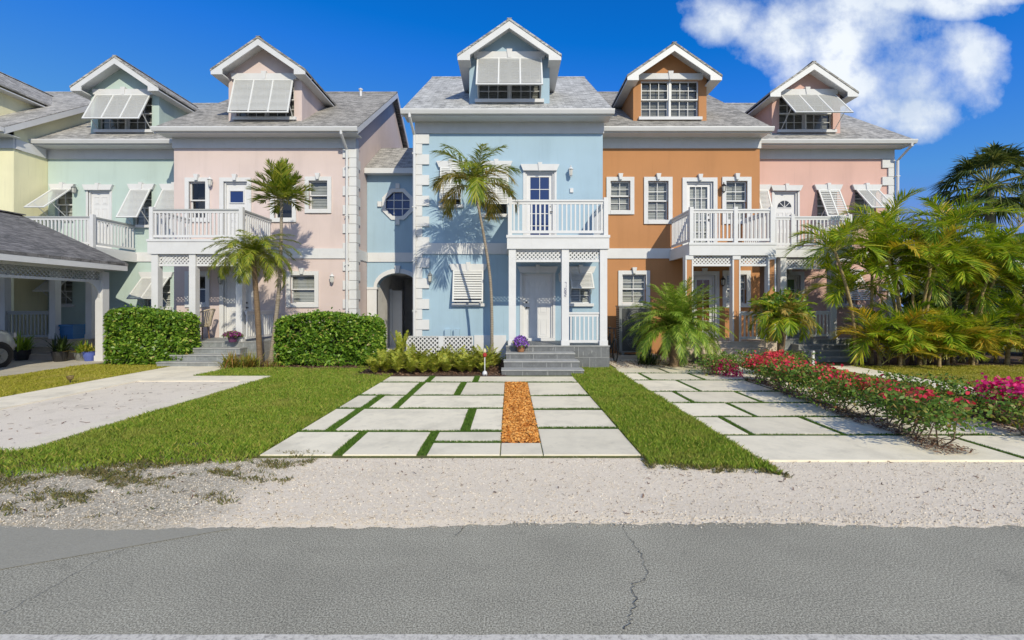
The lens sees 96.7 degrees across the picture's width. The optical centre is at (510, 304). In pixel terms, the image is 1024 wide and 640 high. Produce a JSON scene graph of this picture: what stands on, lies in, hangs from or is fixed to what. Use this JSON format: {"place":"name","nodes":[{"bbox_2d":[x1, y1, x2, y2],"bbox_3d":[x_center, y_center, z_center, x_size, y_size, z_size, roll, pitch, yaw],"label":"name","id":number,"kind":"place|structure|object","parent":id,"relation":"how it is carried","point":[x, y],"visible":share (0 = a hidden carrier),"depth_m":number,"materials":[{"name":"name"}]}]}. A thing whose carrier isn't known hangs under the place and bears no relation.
{"place":"outdoors","nodes":[
{"label":"outdoors","id":0,"kind":"place"},
{"bbox_2d":[0,72,90,337],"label":"yellow house","id":1,"kind":"structure","parent":0,"point":[27,111],"depth_m":15.68,"materials":[{"name":"paint"}]},
{"bbox_2d":[0,359,120,376],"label":"carport floor","id":2,"kind":"structure","parent":0,"point":[13,367],"depth_m":12.41,"materials":[{"name":"concrete"}]},
{"bbox_2d":[0,330,16,367],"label":"parked car","id":3,"kind":"object","parent":2,"relation":"on","point":[8,345],"visible":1,"depth_m":12.14,"materials":[{"name":"silver metal"}]},
{"bbox_2d":[13,330,42,360],"bbox_3d":[-14.699,1.206,13.565,1.273,0.908,1.167,0,0,-13],"label":"plant pot","id":4,"kind":"object","parent":2,"relation":"on","point":[22,351],"visible":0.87,"depth_m":13.53,"materials":[{"name":"black metal"}]},
{"bbox_2d":[36,334,82,361],"bbox_3d":[-13.099,1.233,13.340,1.178,0.853,1.084,0,0,0],"label":"plant pot","id":5,"kind":"object","parent":2,"relation":"on","point":[60,352],"visible":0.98,"depth_m":13.21,"materials":[{"name":"black metal"}]},
{"bbox_2d":[0,210,127,360],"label":"carport","id":6,"kind":"object","parent":2,"relation":"on","point":[28,245],"visible":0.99,"depth_m":12.56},
{"bbox_2d":[68,338,94,360],"bbox_3d":[-12.838,1.331,13.588,1.013,0.658,0.971,0,0,31],"label":"plant pot","id":7,"kind":"object","parent":2,"relation":"on","point":[78,356],"visible":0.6,"depth_m":13.44,"materials":[{"name":"grey metal"}]},
{"bbox_2d":[77,343,94,360],"bbox_3d":[-12.467,1.391,13.428,0.650,0.538,0.603,0,0,34],"label":"plant pot","id":8,"kind":"object","parent":2,"relation":"on","point":[88,353],"visible":0.86,"depth_m":13.35,"materials":[{"name":"blue ceramic"}]},
{"bbox_2d":[0,363,169,396],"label":"grass","id":9,"kind":"structure","parent":0,"point":[15,384],"depth_m":10.50,"materials":[{"name":"green plant"}]},
{"bbox_2d":[0,366,268,451],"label":"footpath","id":10,"kind":"structure","parent":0,"point":[178,373],"depth_m":8.88,"materials":[{"name":"concrete"}]},
{"bbox_2d":[0,381,238,448],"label":"sand pad","id":11,"kind":"object","parent":10,"relation":"on","point":[40,413],"visible":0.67,"depth_m":7.39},
{"bbox_2d":[257,359,367,369],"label":"palm bed soil","id":12,"kind":"object","parent":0,"point":[316,366],"depth_m":12.36,"materials":[{"name":"brown soil"}]},
{"bbox_2d":[215,351,244,369],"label":"strap plant","id":13,"kind":"object","parent":12,"relation":"on","point":[228,362],"visible":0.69,"depth_m":11.86,"materials":[{"name":"green plant"}]},
{"bbox_2d":[201,229,301,366],"bbox_3d":[-6.922,-0.208,12.426,2.416,3.870,2.374,0,0,0],"label":"pygmy date palm","id":14,"kind":"object","parent":12,"relation":"on","point":[253,252],"visible":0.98,"depth_m":12.27,"materials":[{"name":"green plant"}]},
{"bbox_2d":[232,349,272,367],"bbox_3d":[-6.852,1.422,12.127,1.006,0.516,1.040,0,0,19],"label":"strap plant","id":15,"kind":"object","parent":12,"relation":"on","point":[247,361],"visible":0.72,"depth_m":12.04,"materials":[{"name":"green plant"}]},
{"bbox_2d":[245,157,317,364],"bbox_3d":[-6.427,-1.223,12.847,1.883,5.906,1.802,0,0,0],"label":"bushy palm","id":16,"kind":"object","parent":12,"relation":"on","point":[281,183],"visible":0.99,"depth_m":12.71,"materials":[{"name":"green plant"}]},
{"bbox_2d":[272,307,386,366],"bbox_3d":[-5.009,0.909,12.758,2.995,1.705,1.228,0,0,0],"label":"hedge","id":17,"kind":"object","parent":12,"relation":"on","point":[303,338],"visible":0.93,"depth_m":12.35,"materials":[{"name":"green plant"}]},
{"bbox_2d":[364,148,412,351],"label":"passage wing","id":18,"kind":"structure","parent":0,"point":[388,172],"depth_m":16.20,"materials":[{"name":"blue paint"}]},
{"bbox_2d":[377,183,412,224],"bbox_3d":[-3.990,-3.570,16.188,1.420,1.460,0.125,0,0,0],"label":"octagon window","id":19,"kind":"structure","parent":18,"relation":"in","point":[398,206],"depth_m":16.22,"materials":[{"name":"white paint"}]},
{"bbox_2d":[389,289,401,346],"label":"passage door","id":20,"kind":"structure","parent":18,"relation":"in","point":[395,297],"depth_m":17.85,"materials":[{"name":"white paint"}]},
{"bbox_2d":[354,360,505,375],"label":"mulch","id":21,"kind":"object","parent":0,"point":[456,373],"visible":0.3,"depth_m":11.15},
{"bbox_2d":[385,351,410,371],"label":"fern","id":22,"kind":"object","parent":21,"relation":"on","point":[397,362],"visible":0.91,"depth_m":11.03,"materials":[{"name":"green plant"}]},
{"bbox_2d":[392,329,409,351],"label":"fern","id":23,"kind":"object","parent":21,"relation":"on","point":[399,341],"visible":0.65,"depth_m":12.54,"materials":[{"name":"green plant"}]},
{"bbox_2d":[406,336,472,355],"bbox_3d":[-2.015,1.300,13.085,1.910,0.800,0.110,0,0,0],"label":"lattice screen","id":24,"kind":"object","parent":21,"relation":"on","point":[431,342],"visible":0.45,"depth_m":13.04,"materials":[{"name":"white paint"}]},
{"bbox_2d":[428,143,521,366],"bbox_3d":[-0.923,-1.271,11.988,2.547,5.988,2.771,0,0,0],"label":"coconut palm","id":25,"kind":"object","parent":21,"relation":"on","point":[476,175],"visible":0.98,"depth_m":11.99,"materials":[{"name":"green plant"}]},
{"bbox_2d":[260,376,640,455],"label":"driveway","id":26,"kind":"structure","parent":0,"point":[585,442],"depth_m":6.34,"materials":[{"name":"concrete"}]},
{"bbox_2d":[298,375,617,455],"bbox_3d":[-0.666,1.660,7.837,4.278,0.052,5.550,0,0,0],"label":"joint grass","id":27,"kind":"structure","parent":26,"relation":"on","point":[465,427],"depth_m":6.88,"materials":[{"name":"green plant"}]},
{"bbox_2d":[0,522,1023,634],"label":"road","id":28,"kind":"structure","parent":0,"point":[667,578],"depth_m":2.80,"materials":[{"name":"grey asphalt"}]},
{"bbox_2d":[0,634,1023,639],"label":"road line","id":29,"kind":"object","parent":28,"relation":"on","point":[510,637],"visible":1,"depth_m":2.31,"materials":[{"name":"paint"}]},
{"bbox_2d":[0,458,1023,530],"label":"gravel shoulder","id":30,"kind":"object","parent":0,"point":[303,508],"visible":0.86,"depth_m":4.05},
{"bbox_2d":[0,448,323,517],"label":"weed tufts","id":31,"kind":"object","parent":30,"relation":"on","point":[125,476],"visible":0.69,"depth_m":4.44,"materials":[{"name":"green plant"}]},
{"bbox_2d":[0,513,1023,528],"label":"gravel stones","id":32,"kind":"object","parent":30,"relation":"on","point":[517,521],"visible":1,"depth_m":3.55,"materials":[{"name":"beige gravel"}]},
{"bbox_2d":[0,456,1023,524],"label":"gravel stones","id":33,"kind":"object","parent":30,"relation":"on","point":[868,465],"visible":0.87,"depth_m":4.07,"materials":[{"name":"beige gravel"}]},
{"bbox_2d":[21,458,1023,516],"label":"twig litter","id":34,"kind":"object","parent":30,"relation":"on","point":[562,493],"visible":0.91,"depth_m":4.18,"materials":[{"name":"brown wood"}]},
{"bbox_2d":[641,454,792,477],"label":"weed tufts","id":35,"kind":"object","parent":30,"relation":"on","point":[683,466],"visible":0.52,"depth_m":4.66,"materials":[{"name":"green plant"}]},
{"bbox_2d":[0,0,1023,305],"label":"sky","id":36,"kind":"structure","parent":0,"point":[947,76],"materials":[{"name":"blue"}]},
{"bbox_2d":[7,345,1021,457],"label":"lawn soil","id":37,"kind":"structure","parent":0,"point":[543,456],"depth_m":5.05,"materials":[{"name":"brown soil"}]},
{"bbox_2d":[0,55,216,359],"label":"mint house","id":38,"kind":"structure","parent":37,"relation":"on","point":[110,173],"depth_m":16.10,"materials":[{"name":"paint"}]},
{"bbox_2d":[24,182,76,221],"bbox_3d":[-15.794,-3.607,15.849,0.911,1.394,1.542,0,0,0],"label":"window","id":39,"kind":"structure","parent":38,"relation":"in","point":[63,188],"depth_m":16.01,"materials":[{"name":"white paint"}]},
{"bbox_2d":[32,271,75,306],"bbox_3d":[-15.817,-0.556,16.007,0.957,1.291,1.225,0,0,0],"label":"window","id":40,"kind":"structure","parent":38,"relation":"in","point":[43,287],"depth_m":16.15,"materials":[{"name":"white paint"}]},
{"bbox_2d":[58,324,85,338],"bbox_3d":[-14.280,0.870,14.775,0.680,0.460,0.530,0,0,0],"label":"cooler box","id":41,"kind":"object","parent":38,"relation":"on","point":[73,331],"visible":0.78,"depth_m":14.57,"materials":[{"name":"blue plastic"}]},
{"bbox_2d":[82,183,113,248],"bbox_3d":[-14.538,-3.055,16.108,1.070,2.451,0.245,0,0,0],"label":"door","id":42,"kind":"structure","parent":38,"relation":"in","point":[100,202],"depth_m":16.16,"materials":[{"name":"paint"}]},
{"bbox_2d":[116,182,155,227],"bbox_3d":[-13.009,-3.511,16.016,0.957,1.585,1.208,0,0,0],"label":"window","id":43,"kind":"structure","parent":38,"relation":"in","point":[143,196],"depth_m":15.97,"materials":[{"name":"white paint"}]},
{"bbox_2d":[126,272,173,309],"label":"window","id":44,"kind":"structure","parent":38,"relation":"in","point":[146,287],"depth_m":15.99,"materials":[{"name":"white paint"}]},
{"bbox_2d":[154,182,173,213],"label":"window","id":45,"kind":"structure","parent":38,"relation":"in","point":[166,188],"depth_m":15.85,"materials":[{"name":"white paint"}]},
{"bbox_2d":[102,303,202,364],"bbox_3d":[-10.110,0.858,12.882,2.391,1.809,1.056,0,0,0],"label":"hedge","id":46,"kind":"object","parent":37,"relation":"on","point":[155,335],"visible":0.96,"depth_m":12.55,"materials":[{"name":"green plant"}]},
{"bbox_2d":[0,366,391,477],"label":"grass","id":47,"kind":"structure","parent":37,"relation":"on","point":[222,409],"depth_m":6.25,"materials":[{"name":"green plant"}]},
{"bbox_2d":[146,36,408,366],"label":"pink house","id":48,"kind":"structure","parent":37,"relation":"on","point":[276,105],"depth_m":15.00,"materials":[{"name":"paint"}]},
{"bbox_2d":[185,174,209,221],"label":"window","id":49,"kind":"structure","parent":48,"relation":"in","point":[203,200],"depth_m":14.95,"materials":[{"name":"white paint"}]},
{"bbox_2d":[185,271,209,306],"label":"window","id":50,"kind":"structure","parent":48,"relation":"in","point":[204,282],"depth_m":14.95,"materials":[{"name":"white paint"}]},
{"bbox_2d":[200,308,215,338],"bbox_3d":[-9.621,0.601,14.283,0.637,0.962,0.628,0,0,-34],"label":"wicker chair","id":51,"kind":"object","parent":48,"relation":"on","point":[208,323],"visible":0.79,"depth_m":14.23,"materials":[{"name":"wicker"}]},
{"bbox_2d":[219,174,251,241],"bbox_3d":[-9.040,-3.055,15.008,1.041,2.451,0.245,0,0,0],"label":"door","id":52,"kind":"structure","parent":48,"relation":"in","point":[233,194],"depth_m":15.05,"materials":[{"name":"paint"}]},
{"bbox_2d":[219,268,253,337],"bbox_3d":[-9.008,-0.060,15.008,1.104,2.280,0.245,0,0,0],"label":"door","id":53,"kind":"structure","parent":48,"relation":"in","point":[227,290],"depth_m":15.02,"materials":[{"name":"paint"}]},
{"bbox_2d":[270,177,295,221],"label":"window","id":54,"kind":"structure","parent":48,"relation":"in","point":[289,212],"depth_m":14.95,"materials":[{"name":"white paint"}]},
{"bbox_2d":[286,268,318,306],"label":"window","id":55,"kind":"structure","parent":48,"relation":"in","point":[305,293],"depth_m":15.05,"materials":[{"name":"white paint"}]},
{"bbox_2d":[305,173,331,212],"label":"window","id":56,"kind":"structure","parent":48,"relation":"in","point":[322,198],"depth_m":14.99,"materials":[{"name":"white paint"}]},
{"bbox_2d":[400,18,614,375],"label":"blue house","id":57,"kind":"structure","parent":37,"relation":"on","point":[548,246],"depth_m":13.70,"materials":[{"name":"paint"}]},
{"bbox_2d":[436,159,463,207],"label":"window","id":58,"kind":"structure","parent":57,"relation":"in","point":[444,166],"depth_m":13.59,"materials":[{"name":"white paint"}]},
{"bbox_2d":[449,262,486,305],"bbox_3d":[-1.252,-0.610,13.808,1.148,1.323,0.824,0,0,0],"label":"window","id":59,"kind":"structure","parent":57,"relation":"in","point":[468,277],"depth_m":13.57,"materials":[{"name":"white paint"}]},
{"bbox_2d":[480,159,512,216],"bbox_3d":[-0.414,-3.491,13.818,0.974,1.727,0.804,0,0,0],"label":"window","id":60,"kind":"structure","parent":57,"relation":"in","point":[503,202],"depth_m":13.58,"materials":[{"name":"white paint"}]},
{"bbox_2d":[512,335,529,351],"bbox_3d":[0.280,1.008,11.869,0.465,0.443,0.450,0,0,0],"label":"flower pot","id":61,"kind":"object","parent":57,"relation":"on","point":[521,342],"visible":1,"depth_m":11.79,"materials":[{"name":"purple plant"}]},
{"bbox_2d":[517,265,557,340],"bbox_3d":[0.829,-0.058,13.705,1.225,2.273,0.250,0,0,0],"label":"door","id":62,"kind":"structure","parent":57,"relation":"in","point":[537,282],"depth_m":13.76,"materials":[{"name":"paint"}]},
{"bbox_2d":[520,162,558,234],"bbox_3d":[0.896,-3.039,13.707,1.167,2.438,0.245,0,0,0],"label":"door","id":63,"kind":"structure","parent":57,"relation":"in","point":[539,185],"depth_m":13.77,"materials":[{"name":"paint"}]},
{"bbox_2d":[569,265,595,305],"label":"window","id":64,"kind":"structure","parent":57,"relation":"in","point":[580,278],"depth_m":13.61,"materials":[{"name":"white paint"}]},
{"bbox_2d":[501,381,539,442],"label":"mulch","id":65,"kind":"object","parent":37,"relation":"on","point":[519,397],"visible":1,"depth_m":6.76,"materials":[{"name":"orange wood"}]},
{"bbox_2d":[598,42,776,366],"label":"orange house","id":66,"kind":"structure","parent":37,"relation":"on","point":[682,139],"depth_m":15.00,"materials":[{"name":"paint"}]},
{"bbox_2d":[606,173,633,214],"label":"window","id":67,"kind":"structure","parent":66,"relation":"in","point":[618,194],"depth_m":15.05,"materials":[{"name":"white paint"}]},
{"bbox_2d":[618,267,649,305],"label":"window","id":68,"kind":"structure","parent":66,"relation":"in","point":[630,283],"depth_m":15.10,"materials":[{"name":"white paint"}]},
{"bbox_2d":[644,173,672,223],"bbox_3d":[4.873,-3.478,15.203,0.935,1.647,0.635,0,0,0],"label":"window","id":69,"kind":"structure","parent":66,"relation":"in","point":[655,204],"depth_m":15.05,"materials":[{"name":"white paint"}]},
{"bbox_2d":[682,174,717,245],"bbox_3d":[6.245,-3.055,15.023,1.146,2.451,0.275,0,0,0],"label":"door","id":70,"kind":"structure","parent":66,"relation":"in","point":[700,192],"depth_m":15.08,"materials":[{"name":"paint"}]},
{"bbox_2d":[693,268,718,337],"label":"door","id":71,"kind":"structure","parent":66,"relation":"in","point":[711,278],"depth_m":15.06,"materials":[{"name":"paint"}]},
{"bbox_2d":[722,271,750,306],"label":"window","id":72,"kind":"structure","parent":66,"relation":"in","point":[725,289],"depth_m":14.95,"materials":[{"name":"white paint"}]},
{"bbox_2d":[722,173,751,223],"bbox_3d":[7.458,-3.478,15.203,0.956,1.647,0.635,0,0,0],"label":"window","id":73,"kind":"structure","parent":66,"relation":"in","point":[731,198],"depth_m":15.05,"materials":[{"name":"white paint"}]},
{"bbox_2d":[739,348,824,372],"bbox_3d":[6.442,1.345,10.777,1.678,0.726,1.626,0,0,-27],"label":"bougainvillea","id":74,"kind":"object","parent":37,"relation":"on","point":[782,353],"visible":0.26,"depth_m":10.62,"materials":[{"name":"red plant"}]},
{"bbox_2d":[746,288,823,351],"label":"young palm","id":75,"kind":"object","parent":37,"relation":"on","point":[778,333],"visible":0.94,"depth_m":11.88,"materials":[{"name":"green plant"}]},
{"bbox_2d":[665,61,917,361],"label":"rose house","id":76,"kind":"structure","parent":37,"relation":"on","point":[823,159],"depth_m":16.08,"materials":[{"name":"paint"}]},
{"bbox_2d":[743,184,771,222],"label":"window","id":77,"kind":"structure","parent":76,"relation":"in","point":[764,188],"depth_m":15.92,"materials":[{"name":"white paint"}]},
{"bbox_2d":[770,183,802,246],"bbox_3d":[9.748,-3.044,16.108,1.138,2.428,0.245,0,0,0],"label":"door","id":78,"kind":"structure","parent":76,"relation":"in","point":[784,203],"depth_m":16.16,"materials":[{"name":"paint"}]},
{"bbox_2d":[776,269,803,334],"bbox_3d":[9.850,-0.096,16.108,1.075,2.352,0.245,0,0,0],"label":"door","id":79,"kind":"structure","parent":76,"relation":"in","point":[795,279],"depth_m":16.12,"materials":[{"name":"paint"}]},
{"bbox_2d":[813,183,848,222],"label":"window","id":80,"kind":"structure","parent":76,"relation":"in","point":[826,193],"depth_m":15.98,"materials":[{"name":"white paint"}]},
{"bbox_2d":[837,268,874,306],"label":"window","id":81,"kind":"structure","parent":76,"relation":"in","point":[853,295],"depth_m":15.91,"materials":[{"name":"white paint"}]},
{"bbox_2d":[851,183,892,221],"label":"window","id":82,"kind":"structure","parent":76,"relation":"in","point":[864,190],"depth_m":16.00,"materials":[{"name":"white paint"}]},
{"bbox_2d":[743,364,1023,427],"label":"grass","id":83,"kind":"structure","parent":37,"relation":"on","point":[991,372],"depth_m":11.16,"materials":[{"name":"green plant"}]},
{"bbox_2d":[867,370,1023,435],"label":"bougainvillea","id":84,"kind":"object","parent":37,"relation":"on","point":[1005,397],"visible":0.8,"depth_m":6.50,"materials":[{"name":"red plant"}]},
{"bbox_2d":[893,268,1007,328],"bbox_3d":[15.904,0.004,16.539,3.382,3.424,2.972,0,0,0],"label":"background bush","id":85,"kind":"object","parent":37,"relation":"on","point":[957,296],"visible":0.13,"depth_m":15.94,"materials":[{"name":"green plant"}]},
{"bbox_2d":[609,356,741,367],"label":"sandy bed soil","id":86,"kind":"structure","parent":0,"point":[632,365],"depth_m":12.75,"materials":[{"name":"beige sand"}]},
{"bbox_2d":[610,353,659,358],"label":"concrete block","id":87,"kind":"structure","parent":86,"relation":"on","point":[628,355],"depth_m":13.96,"materials":[{"name":"grey concrete"}]},
{"bbox_2d":[615,306,651,354],"bbox_3d":[3.870,0.795,14.279,1.020,1.530,0.481,0,0,0],"label":"air conditioner","id":88,"kind":"object","parent":87,"relation":"on","point":[623,313],"visible":0.52,"depth_m":14.07,"materials":[{"name":"grey metal"}]},
{"bbox_2d":[628,349,662,365],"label":"black strap plant","id":89,"kind":"object","parent":86,"relation":"on","point":[649,359],"visible":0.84,"depth_m":12.64,"materials":[{"name":"green plant"}]},
{"bbox_2d":[622,277,736,366],"bbox_3d":[4.479,0.502,12.407,2.822,2.465,3.021,0,0,0],"label":"shaggy date palm","id":90,"kind":"object","parent":86,"relation":"on","point":[677,323],"visible":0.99,"depth_m":11.93,"materials":[{"name":"green plant"}]},
{"bbox_2d":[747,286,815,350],"bbox_3d":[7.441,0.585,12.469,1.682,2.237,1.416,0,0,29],"label":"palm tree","id":91,"kind":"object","parent":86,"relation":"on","point":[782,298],"visible":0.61,"depth_m":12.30,"materials":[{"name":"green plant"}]},
{"bbox_2d":[571,365,783,474],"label":"grass","id":92,"kind":"structure","parent":0,"point":[630,405],"depth_m":6.08,"materials":[{"name":"green plant"}]},
{"bbox_2d":[614,368,1023,461],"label":"side driveway","id":93,"kind":"structure","parent":0,"point":[837,448],"depth_m":6.13,"materials":[{"name":"concrete"}]},
{"bbox_2d":[688,353,747,376],"bbox_3d":[4.966,1.430,10.900,1.291,0.559,1.472,0,0,23],"label":"bougainvillea","id":94,"kind":"object","parent":93,"relation":"on","point":[721,364],"visible":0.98,"depth_m":10.64,"materials":[{"name":"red plant"}]},
{"bbox_2d":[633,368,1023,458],"bbox_3d":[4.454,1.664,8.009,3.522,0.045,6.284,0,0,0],"label":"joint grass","id":95,"kind":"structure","parent":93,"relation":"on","point":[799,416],"depth_m":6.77,"materials":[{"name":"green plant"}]},
{"bbox_2d":[743,376,974,454],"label":"mulch","id":96,"kind":"object","parent":93,"relation":"on","point":[881,426],"visible":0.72,"depth_m":6.24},
{"bbox_2d":[734,349,1007,445],"bbox_3d":[5.210,1.342,7.571,1.845,0.736,5.660,0,0,0],"label":"bougainvillea","id":97,"kind":"object","parent":93,"relation":"on","point":[902,403],"visible":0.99,"depth_m":6.47,"materials":[{"name":"green plant"}]},
{"bbox_2d":[831,366,989,394],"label":"garden path","id":98,"kind":"structure","parent":0,"point":[853,369],"depth_m":11.10,"materials":[{"name":"concrete"}]},
{"bbox_2d":[831,352,1023,369],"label":"bed soil","id":99,"kind":"structure","parent":0,"point":[1015,357],"depth_m":13.43,"materials":[{"name":"brown soil"}]},
{"bbox_2d":[782,213,899,364],"bbox_3d":[8.998,-0.374,12.538,2.707,4.194,2.607,0,0,0],"label":"areca palm","id":100,"kind":"object","parent":99,"relation":"on","point":[835,237],"visible":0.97,"depth_m":12.37,"materials":[{"name":"green plant"}]},
{"bbox_2d":[801,243,932,363],"bbox_3d":[10.043,-0.106,13.030,2.979,3.657,2.584,0,0,0],"label":"areca palm","id":101,"kind":"object","parent":99,"relation":"on","point":[871,265],"visible":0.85,"depth_m":12.79,"materials":[{"name":"green plant"}]},
{"bbox_2d":[830,299,967,366],"bbox_3d":[10.233,0.760,12.187,2.941,1.925,2.596,0,0,36],"label":"areca palm","id":102,"kind":"object","parent":99,"relation":"on","point":[893,340],"visible":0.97,"depth_m":12.02,"materials":[{"name":"green plant"}]},
{"bbox_2d":[819,182,1023,364],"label":"areca palm","id":103,"kind":"object","parent":99,"relation":"on","point":[930,247],"visible":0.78,"depth_m":12.21,"materials":[{"name":"green plant"}]},
{"bbox_2d":[891,299,974,330],"bbox_3d":[14.267,0.753,15.209,2.481,1.928,1.962,0,0,0],"label":"background bush","id":104,"kind":"object","parent":99,"relation":"on","point":[956,305],"visible":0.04,"depth_m":15.03,"materials":[{"name":"green plant"}]},
{"bbox_2d":[877,306,1006,366],"bbox_3d":[11.424,0.869,12.288,2.572,1.705,2.826,0,0,-41],"label":"areca palm","id":105,"kind":"object","parent":99,"relation":"on","point":[935,326],"visible":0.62,"depth_m":11.87,"materials":[{"name":"green plant"}]},
{"bbox_2d":[878,212,1023,364],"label":"areca palm","id":106,"kind":"object","parent":99,"relation":"on","point":[993,255],"visible":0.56,"depth_m":12.44,"materials":[{"name":"green plant"}]},
{"bbox_2d":[917,302,1023,365],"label":"areca palm","id":107,"kind":"object","parent":99,"relation":"on","point":[979,344],"visible":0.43,"depth_m":12.08,"materials":[{"name":"green plant"}]},
{"bbox_2d":[955,233,1023,364],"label":"areca palm","id":108,"kind":"object","parent":99,"relation":"on","point":[1008,346],"visible":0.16,"depth_m":13.11,"materials":[{"name":"green plant"}]},
{"bbox_2d":[962,290,1023,364],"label":"areca palm","id":109,"kind":"object","parent":99,"relation":"on","point":[1008,301],"visible":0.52,"depth_m":12.70,"materials":[{"name":"green plant"}]},
{"label":"ground","id":110,"kind":"structure","parent":0,"visible":0},
{"bbox_2d":[920,140,1023,234],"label":"fan palm","id":111,"kind":"object","parent":110,"relation":"on","point":[994,156],"visible":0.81,"depth_m":29.47,"materials":[{"name":"green plant"}]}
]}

